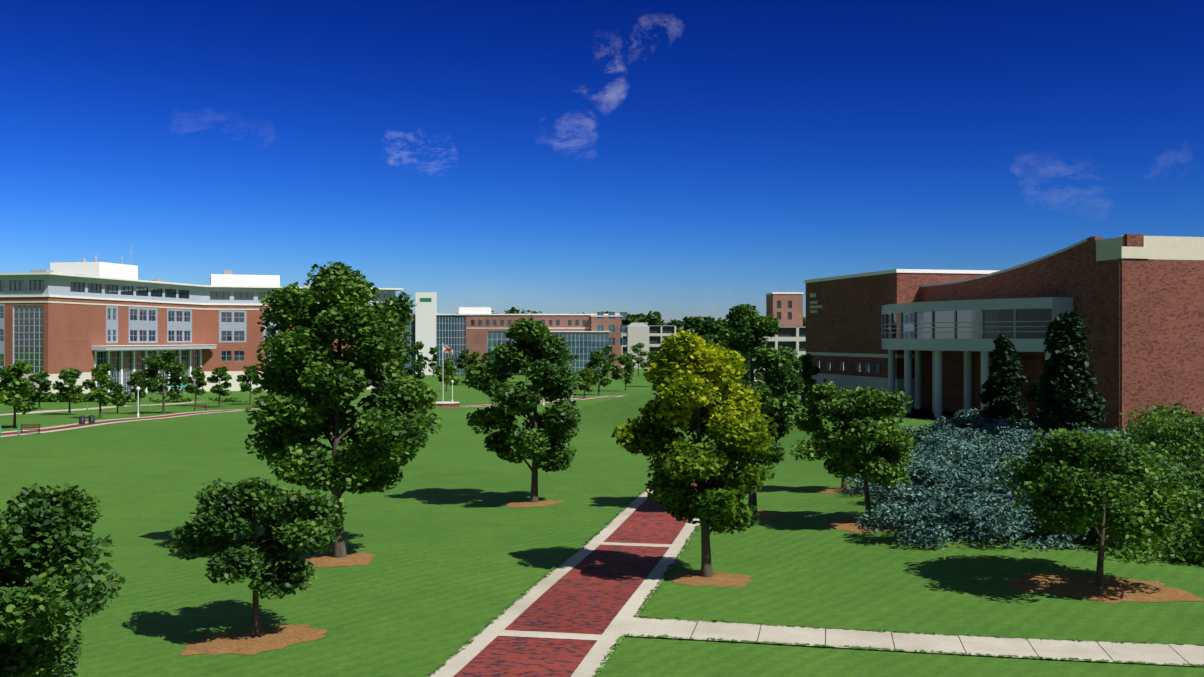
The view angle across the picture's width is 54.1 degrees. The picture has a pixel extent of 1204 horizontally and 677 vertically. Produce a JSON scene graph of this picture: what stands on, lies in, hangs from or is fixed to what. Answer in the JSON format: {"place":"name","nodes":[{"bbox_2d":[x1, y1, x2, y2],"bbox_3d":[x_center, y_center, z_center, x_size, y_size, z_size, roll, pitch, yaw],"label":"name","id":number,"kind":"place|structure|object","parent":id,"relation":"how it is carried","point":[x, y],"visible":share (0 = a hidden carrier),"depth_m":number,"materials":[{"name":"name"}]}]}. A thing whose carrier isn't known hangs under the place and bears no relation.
{"place":"outdoors","nodes":[
{"label":"outdoors","id":0,"kind":"place"},
{"bbox_2d":[0,401,207,415],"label":"walkway","id":1,"kind":"structure","parent":0,"point":[92,408],"depth_m":166.82,"materials":[{"name":"concrete"}]},
{"bbox_2d":[443,343,452,355],"bbox_3d":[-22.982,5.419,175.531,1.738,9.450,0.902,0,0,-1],"label":"flag","id":2,"kind":"object","parent":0,"point":[448,349],"visible":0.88,"depth_m":175.55,"materials":[{"name":"fabric"}]},
{"bbox_2d":[426,489,646,676],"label":"path edge grass","id":3,"kind":"structure","parent":0,"point":[539,580],"depth_m":37.01,"materials":[{"name":"green plant"}]},
{"bbox_2d":[0,358,1203,676],"bbox_3d":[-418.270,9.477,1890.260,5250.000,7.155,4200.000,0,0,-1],"label":"lawn","id":4,"kind":"structure","parent":0,"point":[452,542],"depth_m":40.52,"materials":[{"name":"green plant"}]},
{"bbox_2d":[0,360,36,427],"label":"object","id":5,"kind":"object","parent":4,"relation":"on","point":[14,388],"visible":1,"depth_m":120.04,"materials":[{"name":"green plant"}]},
{"bbox_2d":[20,424,40,433],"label":"bench","id":6,"kind":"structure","parent":4,"relation":"on","point":[35,425],"depth_m":111.81,"materials":[{"name":"brown wood"}]},
{"bbox_2d":[28,370,51,408],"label":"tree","id":7,"kind":"object","parent":4,"relation":"on","point":[42,382],"visible":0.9,"depth_m":165.98,"materials":[{"name":"green plant"}]},
{"bbox_2d":[0,483,125,676],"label":"tree","id":8,"kind":"object","parent":4,"relation":"on","point":[44,550],"visible":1,"depth_m":23.80,"materials":[{"name":"green plant"}]},
{"bbox_2d":[50,368,84,414],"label":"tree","id":9,"kind":"object","parent":4,"relation":"on","point":[72,391],"visible":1,"depth_m":149.37,"materials":[{"name":"green plant"}]},
{"bbox_2d":[18,391,141,401],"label":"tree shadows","id":10,"kind":"object","parent":4,"relation":"on","point":[55,397],"visible":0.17,"depth_m":201.19,"materials":[{"name":"green plant"}]},
{"bbox_2d":[82,362,117,417],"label":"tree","id":11,"kind":"object","parent":4,"relation":"on","point":[101,374],"visible":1,"depth_m":139.20,"materials":[{"name":"green plant"}]},
{"bbox_2d":[108,384,125,413],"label":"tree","id":12,"kind":"object","parent":4,"relation":"on","point":[118,399],"visible":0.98,"depth_m":155.34,"materials":[{"name":"green plant"}]},
{"bbox_2d":[126,371,146,405],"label":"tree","id":13,"kind":"object","parent":4,"relation":"on","point":[136,377],"visible":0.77,"depth_m":179.46,"materials":[{"name":"green plant"}]},
{"bbox_2d":[136,386,139,416],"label":"lamp post","id":14,"kind":"object","parent":4,"relation":"on","point":[138,388],"visible":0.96,"depth_m":144.42,"materials":[{"name":"white metal"}]},
{"bbox_2d":[136,349,188,413],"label":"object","id":15,"kind":"object","parent":4,"relation":"on","point":[166,360],"visible":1,"depth_m":154.21,"materials":[{"name":"green plant"}]},
{"bbox_2d":[184,366,206,403],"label":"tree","id":16,"kind":"object","parent":4,"relation":"on","point":[199,377],"visible":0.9,"depth_m":181.64,"materials":[{"name":"green plant"}]},
{"bbox_2d":[149,397,246,402],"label":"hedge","id":17,"kind":"object","parent":4,"relation":"on","point":[179,400],"visible":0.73,"depth_m":197.77,"materials":[{"name":"green plant"}]},
{"bbox_2d":[194,404,206,410],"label":"bench","id":18,"kind":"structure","parent":4,"relation":"on","point":[200,405],"depth_m":164.26,"materials":[{"name":"brown wood"}]},
{"bbox_2d":[0,252,402,394],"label":"building","id":19,"kind":"structure","parent":4,"relation":"on","point":[84,317],"depth_m":248.75,"materials":[{"name":"brick"}]},
{"bbox_2d":[205,366,231,406],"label":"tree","id":20,"kind":"object","parent":4,"relation":"on","point":[221,373],"visible":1,"depth_m":177.22,"materials":[{"name":"green plant"}]},
{"bbox_2d":[236,364,263,404],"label":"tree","id":21,"kind":"object","parent":4,"relation":"on","point":[250,373],"visible":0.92,"depth_m":185.21,"materials":[{"name":"green plant"}]},
{"bbox_2d":[180,624,326,655],"bbox_3d":[-9.024,7.872,31.032,3.447,0.104,3.394,0,0,-1],"label":"mulch ring","id":22,"kind":"object","parent":4,"relation":"on","point":[244,642],"visible":0.88,"depth_m":30.73,"materials":[{"name":"brown wood"}]},
{"bbox_2d":[165,477,347,636],"bbox_3d":[-8.836,5.862,31.160,4.310,4.538,4.305,0,0,38],"label":"tree","id":23,"kind":"object","parent":4,"relation":"on","point":[225,515],"visible":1,"depth_m":30.49,"materials":[{"name":"green plant"}]},
{"bbox_2d":[0,395,622,436],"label":"walkway edging","id":24,"kind":"object","parent":4,"relation":"on","point":[176,416],"visible":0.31,"depth_m":133.14,"materials":[{"name":"concrete"}]},
{"bbox_2d":[1,395,625,435],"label":"brick walk","id":25,"kind":"structure","parent":24,"relation":"on","point":[55,428],"depth_m":132.73,"materials":[{"name":"red brick"}]},
{"bbox_2d":[79,415,84,423],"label":"trash can","id":26,"kind":"object","parent":25,"relation":"on","point":[81,419],"visible":0.96,"depth_m":126.07,"materials":[{"name":"grey metal"}]},
{"bbox_2d":[88,415,94,423],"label":"trash can","id":27,"kind":"object","parent":25,"relation":"on","point":[91,419],"visible":0.98,"depth_m":126.67,"materials":[{"name":"grey metal"}]},
{"bbox_2d":[302,551,376,567],"bbox_3d":[-9.377,7.811,42.064,2.580,0.104,3.151,0,0,-1],"label":"mulch ring","id":28,"kind":"object","parent":4,"relation":"on","point":[326,559],"visible":0.88,"depth_m":41.65,"materials":[{"name":"brown wood"}]},
{"bbox_2d":[244,261,441,557],"bbox_3d":[-9.148,2.618,42.391,6.986,10.932,6.918,0,0,-1],"label":"tree","id":29,"kind":"object","parent":4,"relation":"on","point":[303,418],"visible":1,"depth_m":41.02,"materials":[{"name":"green plant"}]},
{"bbox_2d":[389,351,407,377],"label":"tree","id":30,"kind":"object","parent":4,"relation":"on","point":[402,364],"visible":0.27,"depth_m":286.88,"materials":[{"name":"green plant"}]},
{"bbox_2d":[401,340,426,379],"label":"tree","id":31,"kind":"object","parent":4,"relation":"on","point":[419,366],"visible":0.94,"depth_m":268.71,"materials":[{"name":"green plant"}]},
{"bbox_2d":[424,347,441,376],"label":"tree","id":32,"kind":"object","parent":4,"relation":"on","point":[432,351],"visible":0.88,"depth_m":390.52,"materials":[{"name":"green plant"}]},
{"bbox_2d":[428,357,460,390],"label":"tree","id":33,"kind":"object","parent":4,"relation":"on","point":[445,372],"visible":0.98,"depth_m":274.31,"materials":[{"name":"green plant"}]},
{"bbox_2d":[436,401,459,406],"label":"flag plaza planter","id":34,"kind":"object","parent":4,"relation":"on","point":[446,404],"visible":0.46,"depth_m":174.02,"materials":[{"name":"red brick"}]},
{"bbox_2d":[454,349,471,375],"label":"tree","id":35,"kind":"object","parent":4,"relation":"on","point":[463,353],"visible":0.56,"depth_m":408.08,"materials":[{"name":"green plant"}]},
{"bbox_2d":[463,351,482,370],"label":"tree","id":36,"kind":"object","parent":4,"relation":"on","point":[472,357],"visible":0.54,"depth_m":324.91,"materials":[{"name":"green plant"}]},
{"bbox_2d":[480,352,494,364],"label":"tree","id":37,"kind":"object","parent":4,"relation":"on","point":[485,357],"visible":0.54,"depth_m":398.84,"materials":[{"name":"green plant"}]},
{"bbox_2d":[496,307,519,313],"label":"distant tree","id":38,"kind":"object","parent":4,"relation":"on","point":[512,310],"visible":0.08,"depth_m":565.63,"materials":[{"name":"green plant"}]},
{"bbox_2d":[402,292,625,375],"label":"building","id":39,"kind":"structure","parent":4,"relation":"on","point":[482,330],"depth_m":418.41,"materials":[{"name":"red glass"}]},
{"bbox_2d":[461,317,581,501],"bbox_3d":[-3.864,3.544,56.664,5.742,9.126,6.342,0,0,-1],"label":"lawn tree","id":40,"kind":"object","parent":4,"relation":"on","point":[553,425],"visible":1,"depth_m":55.72,"materials":[{"name":"green plant"}]},
{"bbox_2d":[518,354,531,382],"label":"tree","id":41,"kind":"object","parent":4,"relation":"on","point":[526,371],"visible":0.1,"depth_m":342.96,"materials":[{"name":"green plant"}]},
{"bbox_2d":[514,310,542,313],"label":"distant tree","id":42,"kind":"object","parent":4,"relation":"on","point":[528,311],"depth_m":549.74,"materials":[{"name":"green plant"}]},
{"bbox_2d":[506,499,562,506],"bbox_3d":[-3.229,7.861,56.446,2.830,0.122,2.337,0,0,-1],"label":"mulch ring","id":43,"kind":"object","parent":4,"relation":"on","point":[547,502],"visible":0.9,"depth_m":56.11,"materials":[{"name":"brown wood"}]},
{"bbox_2d":[562,351,578,365],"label":"tree","id":44,"kind":"object","parent":4,"relation":"on","point":[569,356],"visible":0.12,"depth_m":409.78,"materials":[{"name":"green plant"}]},
{"bbox_2d":[427,462,737,676],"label":"walkway border","id":45,"kind":"object","parent":4,"relation":"on","point":[623,620],"visible":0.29,"depth_m":33.96,"materials":[{"name":"beige concrete"}]},
{"bbox_2d":[453,636,596,676],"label":"brick paving","id":46,"kind":"structure","parent":45,"relation":"on","point":[507,656],"depth_m":29.15,"materials":[{"name":"red brick"}]},
{"bbox_2d":[504,544,668,633],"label":"brick paving","id":47,"kind":"structure","parent":45,"relation":"on","point":[593,591],"depth_m":36.57,"materials":[{"name":"red brick"}]},
{"bbox_2d":[603,495,687,543],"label":"brick paving","id":48,"kind":"structure","parent":45,"relation":"on","point":[648,520],"depth_m":49.24,"materials":[{"name":"red brick"}]},
{"bbox_2d":[575,368,597,397],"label":"tree","id":49,"kind":"object","parent":4,"relation":"on","point":[587,384],"visible":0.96,"depth_m":219.51,"materials":[{"name":"green plant"}]},
{"bbox_2d":[584,350,612,394],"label":"tree","id":50,"kind":"object","parent":4,"relation":"on","point":[595,362],"visible":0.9,"depth_m":241.64,"materials":[{"name":"green plant"}]},
{"bbox_2d":[593,635,624,676],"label":"path edge grass","id":51,"kind":"structure","parent":4,"relation":"on","point":[599,669],"depth_m":29.24,"materials":[{"name":"green plant"}]},
{"bbox_2d":[601,345,616,376],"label":"tree","id":52,"kind":"object","parent":4,"relation":"on","point":[607,349],"visible":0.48,"depth_m":393.72,"materials":[{"name":"green plant"}]},
{"bbox_2d":[610,353,634,390],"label":"tree","id":53,"kind":"object","parent":4,"relation":"on","point":[627,372],"visible":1,"depth_m":266.79,"materials":[{"name":"green plant"}]},
{"bbox_2d":[622,312,639,324],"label":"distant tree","id":54,"kind":"object","parent":4,"relation":"on","point":[625,321],"visible":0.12,"depth_m":567.52,"materials":[{"name":"green plant"}]},
{"bbox_2d":[629,343,648,375],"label":"tree","id":55,"kind":"object","parent":4,"relation":"on","point":[639,358],"visible":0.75,"depth_m":402.98,"materials":[{"name":"green plant"}]},
{"bbox_2d":[628,311,661,324],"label":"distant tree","id":56,"kind":"object","parent":4,"relation":"on","point":[650,318],"visible":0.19,"depth_m":546.98,"materials":[{"name":"green plant"}]},
{"bbox_2d":[622,323,675,368],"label":"building","id":57,"kind":"structure","parent":4,"relation":"on","point":[649,337],"depth_m":502.29,"materials":[{"name":"concrete"}]},
{"bbox_2d":[642,350,660,385],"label":"tree","id":58,"kind":"object","parent":4,"relation":"on","point":[650,354],"visible":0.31,"depth_m":313.45,"materials":[{"name":"green plant"}]},
{"bbox_2d":[626,617,697,638],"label":"sidewalk slab","id":59,"kind":"structure","parent":4,"relation":"on","point":[646,627],"depth_m":32.20,"materials":[{"name":"concrete"}]},
{"bbox_2d":[647,319,684,332],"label":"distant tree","id":60,"kind":"object","parent":4,"relation":"on","point":[678,324],"visible":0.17,"depth_m":548.41,"materials":[{"name":"green plant"}]},
{"bbox_2d":[634,520,700,616],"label":"path edge grass","id":61,"kind":"structure","parent":4,"relation":"on","point":[665,575],"depth_m":39.73,"materials":[{"name":"green plant"}]},
{"bbox_2d":[611,329,778,576],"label":"yellow tree","id":62,"kind":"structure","parent":4,"relation":"on","point":[692,374],"depth_m":38.35,"materials":[{"name":"green plant"}]},
{"bbox_2d":[682,316,708,337],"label":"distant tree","id":63,"kind":"object","parent":4,"relation":"on","point":[689,320],"visible":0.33,"depth_m":556.31,"materials":[{"name":"green plant"}]},
{"bbox_2d":[689,319,719,346],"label":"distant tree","id":64,"kind":"object","parent":4,"relation":"on","point":[710,324],"visible":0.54,"depth_m":554.37,"materials":[{"name":"green plant"}]},
{"bbox_2d":[694,315,714,319],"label":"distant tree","id":65,"kind":"object","parent":4,"relation":"on","point":[708,318],"visible":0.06,"depth_m":638.62,"materials":[{"name":"green plant"}]},
{"bbox_2d":[665,570,751,586],"bbox_3d":[3.474,7.960,39.348,3.151,0.104,2.818,0,0,-1],"label":"mulch ring","id":66,"kind":"object","parent":4,"relation":"on","point":[695,578],"visible":0.81,"depth_m":38.96,"materials":[{"name":"brown soil"}]},
{"bbox_2d":[705,322,728,350],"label":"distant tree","id":67,"kind":"object","parent":4,"relation":"on","point":[715,331],"visible":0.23,"depth_m":562.91,"materials":[{"name":"green plant"}]},
{"bbox_2d":[713,317,727,346],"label":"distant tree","id":68,"kind":"object","parent":4,"relation":"on","point":[720,320],"visible":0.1,"depth_m":649.10,"materials":[{"name":"green plant"}]},
{"bbox_2d":[720,340,735,350],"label":"tree","id":69,"kind":"object","parent":4,"relation":"on","point":[724,344],"visible":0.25,"depth_m":413.02,"materials":[{"name":"green plant"}]},
{"bbox_2d":[741,350,762,379],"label":"tree","id":70,"kind":"object","parent":4,"relation":"on","point":[746,356],"visible":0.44,"depth_m":313.23,"materials":[{"name":"green plant"}]},
{"bbox_2d":[708,304,804,513],"bbox_3d":[6.739,3.216,52.255,4.987,9.529,4.633,0,0,-42],"label":"tree","id":71,"kind":"object","parent":4,"relation":"on","point":[748,329],"visible":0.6,"depth_m":51.54,"materials":[{"name":"green plant"}]},
{"bbox_2d":[750,510,783,520],"bbox_3d":[6.562,7.740,51.872,2.753,0.129,2.973,0,0,-1],"label":"mulch ring","id":72,"kind":"object","parent":4,"relation":"on","point":[765,514],"visible":0.33,"depth_m":51.57,"materials":[{"name":"brown soil"}]},
{"bbox_2d":[738,292,805,381],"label":"building","id":73,"kind":"structure","parent":4,"relation":"on","point":[785,309],"depth_m":345.77,"materials":[{"name":"brick"}]},
{"bbox_2d":[769,366,787,397],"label":"tree","id":74,"kind":"object","parent":4,"relation":"on","point":[774,393],"visible":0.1,"depth_m":102.45,"materials":[{"name":"green plant"}]},
{"bbox_2d":[792,353,821,401],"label":"tree","id":75,"kind":"object","parent":4,"relation":"on","point":[809,370],"visible":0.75,"depth_m":108.89,"materials":[{"name":"green plant"}]},
{"bbox_2d":[790,381,868,488],"bbox_3d":[11.806,4.982,58.993,4.443,5.701,3.933,0,0,-1],"label":"small tree","id":76,"kind":"object","parent":4,"relation":"on","point":[823,394],"visible":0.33,"depth_m":59.04,"materials":[{"name":"green plant"}]},
{"bbox_2d":[814,487,863,492],"bbox_3d":[12.202,7.602,59.308,3.084,0.227,2.678,0,0,-1],"label":"mulch ring","id":77,"kind":"object","parent":4,"relation":"on","point":[835,490],"visible":0.58,"depth_m":58.91,"materials":[{"name":"brown soil"}]},
{"bbox_2d":[790,386,915,522],"bbox_3d":[10.789,4.887,48.369,4.877,5.837,4.760,0,0,-44],"label":"tree","id":78,"kind":"object","parent":4,"relation":"on","point":[876,423],"visible":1,"depth_m":47.56,"materials":[{"name":"green plant"}]},
{"bbox_2d":[826,628,894,650],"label":"sidewalk slab","id":79,"kind":"structure","parent":4,"relation":"on","point":[850,638],"depth_m":31.21,"materials":[{"name":"concrete"}]},
{"bbox_2d":[823,518,901,532],"bbox_3d":[10.822,7.553,48.021,3.655,0.322,3.230,0,0,-1],"label":"mulch ring","id":80,"kind":"object","parent":4,"relation":"on","point":[851,524],"visible":0.4,"depth_m":47.88,"materials":[{"name":"brown soil"}]},
{"bbox_2d":[635,621,1203,666],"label":"sidewalk joints","id":81,"kind":"object","parent":4,"relation":"on","point":[923,652],"visible":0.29,"depth_m":30.42,"materials":[{"name":"grey concrete"}]},
{"bbox_2d":[691,621,760,642],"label":"sidewalk slab","id":82,"kind":"structure","parent":81,"relation":"on","point":[739,632],"depth_m":31.84,"materials":[{"name":"concrete"}]},
{"bbox_2d":[757,624,824,646],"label":"sidewalk slab","id":83,"kind":"structure","parent":81,"relation":"on","point":[811,636],"depth_m":31.52,"materials":[{"name":"concrete"}]},
{"bbox_2d":[892,632,965,654],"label":"sidewalk slab","id":84,"kind":"structure","parent":81,"relation":"on","point":[911,642],"depth_m":30.87,"materials":[{"name":"concrete"}]},
{"bbox_2d":[1097,641,1190,665],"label":"sidewalk slab","id":85,"kind":"structure","parent":81,"relation":"on","point":[1124,652],"depth_m":29.84,"materials":[{"name":"concrete"}]},
{"bbox_2d":[1168,644,1203,665],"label":"sidewalk slab","id":86,"kind":"structure","parent":81,"relation":"on","point":[1192,654],"depth_m":29.89,"materials":[{"name":"concrete"}]},
{"bbox_2d":[638,616,1203,644],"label":"grass","id":87,"kind":"structure","parent":4,"relation":"on","point":[894,631],"depth_m":32.04,"materials":[{"name":"green plant"}]},
{"bbox_2d":[959,635,1039,658],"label":"sidewalk slab","id":88,"kind":"structure","parent":4,"relation":"on","point":[997,646],"depth_m":30.54,"materials":[{"name":"concrete"}]},
{"bbox_2d":[804,234,1203,431],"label":"building","id":89,"kind":"structure","parent":4,"relation":"on","point":[924,338],"depth_m":83.43,"materials":[{"name":"brick"}]},
{"bbox_2d":[978,334,1032,426],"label":"evergreen tree","id":90,"kind":"object","parent":4,"relation":"on","point":[1005,380],"visible":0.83,"depth_m":69.55,"materials":[{"name":"green plant"}]},
{"bbox_2d":[842,408,1203,551],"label":"bush","id":91,"kind":"object","parent":4,"relation":"on","point":[952,473],"visible":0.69,"depth_m":47.20,"materials":[{"name":"green plant"}]},
{"bbox_2d":[1023,310,1108,433],"bbox_3d":[25.754,2.273,65.232,4.454,7.689,3.814,0,0,-1],"label":"evergreen tree","id":92,"kind":"object","parent":4,"relation":"on","point":[1066,364],"visible":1,"depth_m":64.73,"materials":[{"name":"green plant"}]},
{"bbox_2d":[1028,639,1112,661],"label":"sidewalk slab","id":93,"kind":"structure","parent":4,"relation":"on","point":[1060,649],"depth_m":30.24,"materials":[{"name":"concrete"}]},
{"bbox_2d":[995,429,1203,585],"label":"tree","id":94,"kind":"object","parent":4,"relation":"on","point":[1072,499],"visible":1,"depth_m":35.59,"materials":[{"name":"green plant"}]},
{"bbox_2d":[1006,573,1203,603],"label":"mulch ring","id":95,"kind":"object","parent":4,"relation":"on","point":[1113,590],"visible":1,"depth_m":36.91,"materials":[{"name":"brown soil"}]},
{"bbox_2d":[1052,402,1203,566],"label":"viburnum shrub","id":96,"kind":"object","parent":4,"relation":"on","point":[1179,434],"visible":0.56,"depth_m":48.72,"materials":[{"name":"green plant"}]},
{"bbox_2d":[0,0,1203,339],"label":"sky","id":97,"kind":"structure","parent":0,"point":[676,159],"materials":[{"name":"blue"}]},
{"bbox_2d":[623,633,1203,665],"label":"grass edge","id":98,"kind":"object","parent":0,"point":[869,647],"depth_m":30.04,"materials":[{"name":"green plant"}]}
]}

